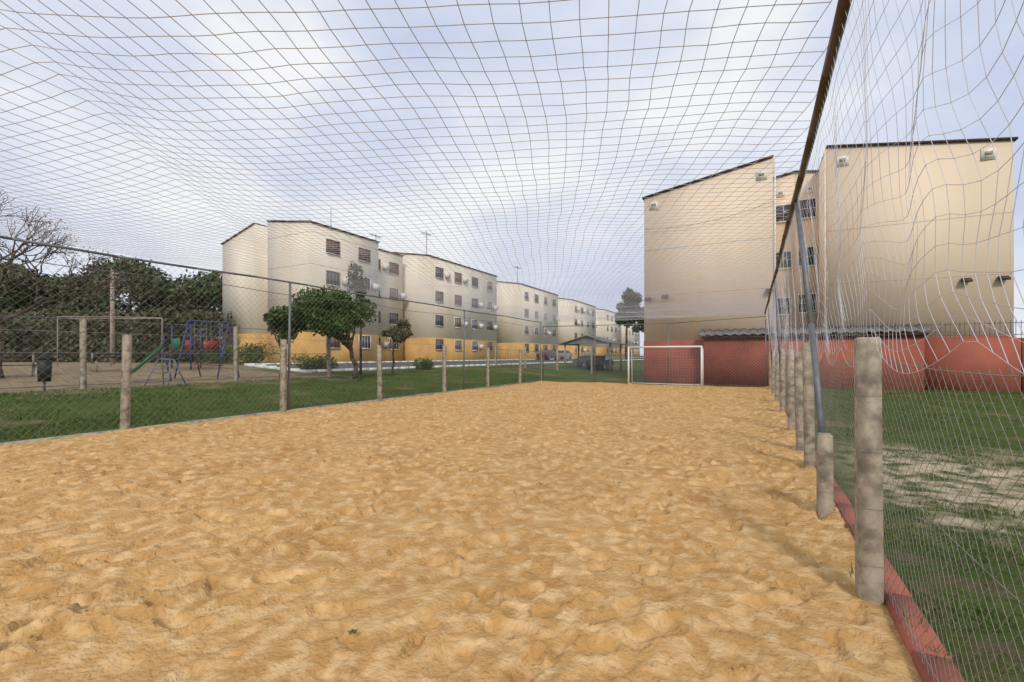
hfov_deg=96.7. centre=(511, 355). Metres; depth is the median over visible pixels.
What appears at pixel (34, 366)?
park bench
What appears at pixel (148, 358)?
playground slide
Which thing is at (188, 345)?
play tower
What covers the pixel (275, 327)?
tree
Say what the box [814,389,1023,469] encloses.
grass
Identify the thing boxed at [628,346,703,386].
football goal
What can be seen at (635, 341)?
apartment building
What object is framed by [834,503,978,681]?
weeds
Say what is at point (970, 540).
grass
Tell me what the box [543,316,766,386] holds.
court end fence
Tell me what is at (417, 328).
apartment building
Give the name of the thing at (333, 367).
shrub
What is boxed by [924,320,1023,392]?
red wall
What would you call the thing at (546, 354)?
parked car
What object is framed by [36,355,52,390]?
litter bin
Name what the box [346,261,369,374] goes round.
conifer tree
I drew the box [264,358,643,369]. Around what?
road
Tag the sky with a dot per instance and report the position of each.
(983, 97)
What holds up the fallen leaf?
on the sand court
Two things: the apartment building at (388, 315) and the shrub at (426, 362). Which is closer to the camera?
the shrub at (426, 362)
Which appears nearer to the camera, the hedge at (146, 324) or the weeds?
the weeds
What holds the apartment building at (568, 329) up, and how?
on the ground at (604, 376)
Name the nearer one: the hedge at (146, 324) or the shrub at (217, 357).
the shrub at (217, 357)
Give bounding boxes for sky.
[0,0,1023,355]
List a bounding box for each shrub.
[196,346,232,363]
[210,340,244,362]
[238,342,266,363]
[241,341,277,362]
[291,353,332,369]
[309,357,339,368]
[413,357,435,369]
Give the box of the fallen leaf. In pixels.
[347,629,356,634]
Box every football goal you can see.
[57,316,162,365]
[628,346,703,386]
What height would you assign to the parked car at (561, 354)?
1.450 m
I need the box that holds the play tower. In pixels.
[170,324,220,369]
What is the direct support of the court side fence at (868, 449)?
on the ground at (604, 376)
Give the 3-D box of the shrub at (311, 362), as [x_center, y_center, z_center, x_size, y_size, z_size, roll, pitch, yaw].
[-11.850,0.416,26.562,2.301,1.218,2.143,0,0,28]
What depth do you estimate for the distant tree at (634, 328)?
110.87 m
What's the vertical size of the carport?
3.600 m
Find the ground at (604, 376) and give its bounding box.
[0,356,1023,681]
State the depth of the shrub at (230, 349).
32.32 m
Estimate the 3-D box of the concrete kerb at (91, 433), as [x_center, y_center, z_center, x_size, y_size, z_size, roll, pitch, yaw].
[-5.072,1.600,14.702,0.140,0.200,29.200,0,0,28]
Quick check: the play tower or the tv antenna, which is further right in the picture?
the tv antenna
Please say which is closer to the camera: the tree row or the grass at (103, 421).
the grass at (103, 421)
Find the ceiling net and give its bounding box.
[0,0,831,321]
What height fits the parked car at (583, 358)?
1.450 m
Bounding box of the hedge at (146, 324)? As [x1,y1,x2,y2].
[2,303,235,361]
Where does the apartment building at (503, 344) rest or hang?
on the ground at (604, 376)
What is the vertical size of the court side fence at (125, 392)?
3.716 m
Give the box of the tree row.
[0,255,221,360]
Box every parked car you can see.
[536,350,555,359]
[558,350,570,358]
[573,354,596,366]
[586,356,612,369]
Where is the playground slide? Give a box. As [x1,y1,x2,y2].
[131,335,171,379]
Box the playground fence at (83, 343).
[0,315,330,389]
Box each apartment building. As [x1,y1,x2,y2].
[221,220,406,361]
[393,252,497,360]
[497,281,558,358]
[558,298,596,358]
[596,308,620,357]
[621,321,639,357]
[642,137,1017,382]
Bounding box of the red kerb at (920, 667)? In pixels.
[779,394,965,681]
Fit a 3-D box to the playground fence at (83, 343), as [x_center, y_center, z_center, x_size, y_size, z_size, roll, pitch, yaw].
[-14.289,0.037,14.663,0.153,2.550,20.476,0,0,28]
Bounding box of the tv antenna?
[422,231,430,252]
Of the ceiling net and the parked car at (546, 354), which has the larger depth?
the parked car at (546, 354)
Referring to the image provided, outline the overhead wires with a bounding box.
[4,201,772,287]
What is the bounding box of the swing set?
[174,320,239,379]
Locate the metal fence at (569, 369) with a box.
[494,345,639,373]
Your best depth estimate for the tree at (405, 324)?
26.71 m
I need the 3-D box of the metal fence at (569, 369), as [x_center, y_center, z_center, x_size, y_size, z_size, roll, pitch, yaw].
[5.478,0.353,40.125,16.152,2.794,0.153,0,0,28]
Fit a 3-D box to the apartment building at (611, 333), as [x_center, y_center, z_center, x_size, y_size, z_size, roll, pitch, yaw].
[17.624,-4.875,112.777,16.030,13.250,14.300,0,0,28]
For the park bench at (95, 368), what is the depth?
20.57 m
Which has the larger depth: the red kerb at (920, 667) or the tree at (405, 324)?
the tree at (405, 324)
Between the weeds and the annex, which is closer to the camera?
the weeds
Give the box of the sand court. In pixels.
[0,381,921,681]
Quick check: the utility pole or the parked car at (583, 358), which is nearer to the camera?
the utility pole
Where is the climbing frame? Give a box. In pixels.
[144,358,184,387]
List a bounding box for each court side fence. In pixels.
[0,235,541,442]
[764,0,1023,681]
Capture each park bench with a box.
[2,355,39,376]
[87,352,121,371]
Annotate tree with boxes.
[0,187,133,378]
[262,306,300,378]
[271,284,379,381]
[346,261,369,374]
[381,318,413,374]
[613,287,643,359]
[631,308,643,332]
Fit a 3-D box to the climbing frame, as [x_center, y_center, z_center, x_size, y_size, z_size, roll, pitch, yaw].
[-12.775,0.634,16.800,0.910,1.064,1.061,0,0,-3]
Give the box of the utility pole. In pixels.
[106,270,118,363]
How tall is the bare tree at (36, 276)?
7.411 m
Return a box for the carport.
[560,335,625,370]
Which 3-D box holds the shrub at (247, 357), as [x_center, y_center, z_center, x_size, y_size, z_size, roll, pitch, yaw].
[-17.225,-0.019,29.891,1.698,1.787,2.740,0,0,-7]
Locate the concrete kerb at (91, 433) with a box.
[0,380,539,445]
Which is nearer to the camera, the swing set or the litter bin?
the litter bin
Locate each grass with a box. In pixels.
[0,369,567,441]
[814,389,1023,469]
[850,498,1023,677]
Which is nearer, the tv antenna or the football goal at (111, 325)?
the football goal at (111, 325)
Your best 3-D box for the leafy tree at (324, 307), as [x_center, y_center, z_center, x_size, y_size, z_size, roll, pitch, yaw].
[-9.080,-1.126,21.947,4.524,5.041,4.697,0,0,28]
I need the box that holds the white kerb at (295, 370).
[244,357,643,373]
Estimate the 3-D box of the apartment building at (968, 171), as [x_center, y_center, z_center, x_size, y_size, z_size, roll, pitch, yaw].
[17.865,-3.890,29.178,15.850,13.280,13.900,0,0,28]
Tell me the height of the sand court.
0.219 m
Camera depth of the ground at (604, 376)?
8.16 m
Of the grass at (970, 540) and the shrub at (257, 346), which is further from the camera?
the shrub at (257, 346)
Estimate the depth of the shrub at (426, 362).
32.76 m
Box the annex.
[699,324,932,390]
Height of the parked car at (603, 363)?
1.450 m
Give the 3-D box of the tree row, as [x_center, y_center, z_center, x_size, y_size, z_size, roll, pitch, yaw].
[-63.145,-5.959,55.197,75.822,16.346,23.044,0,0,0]
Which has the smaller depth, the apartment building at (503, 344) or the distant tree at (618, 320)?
the apartment building at (503, 344)
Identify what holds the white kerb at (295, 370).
on the ground at (604, 376)

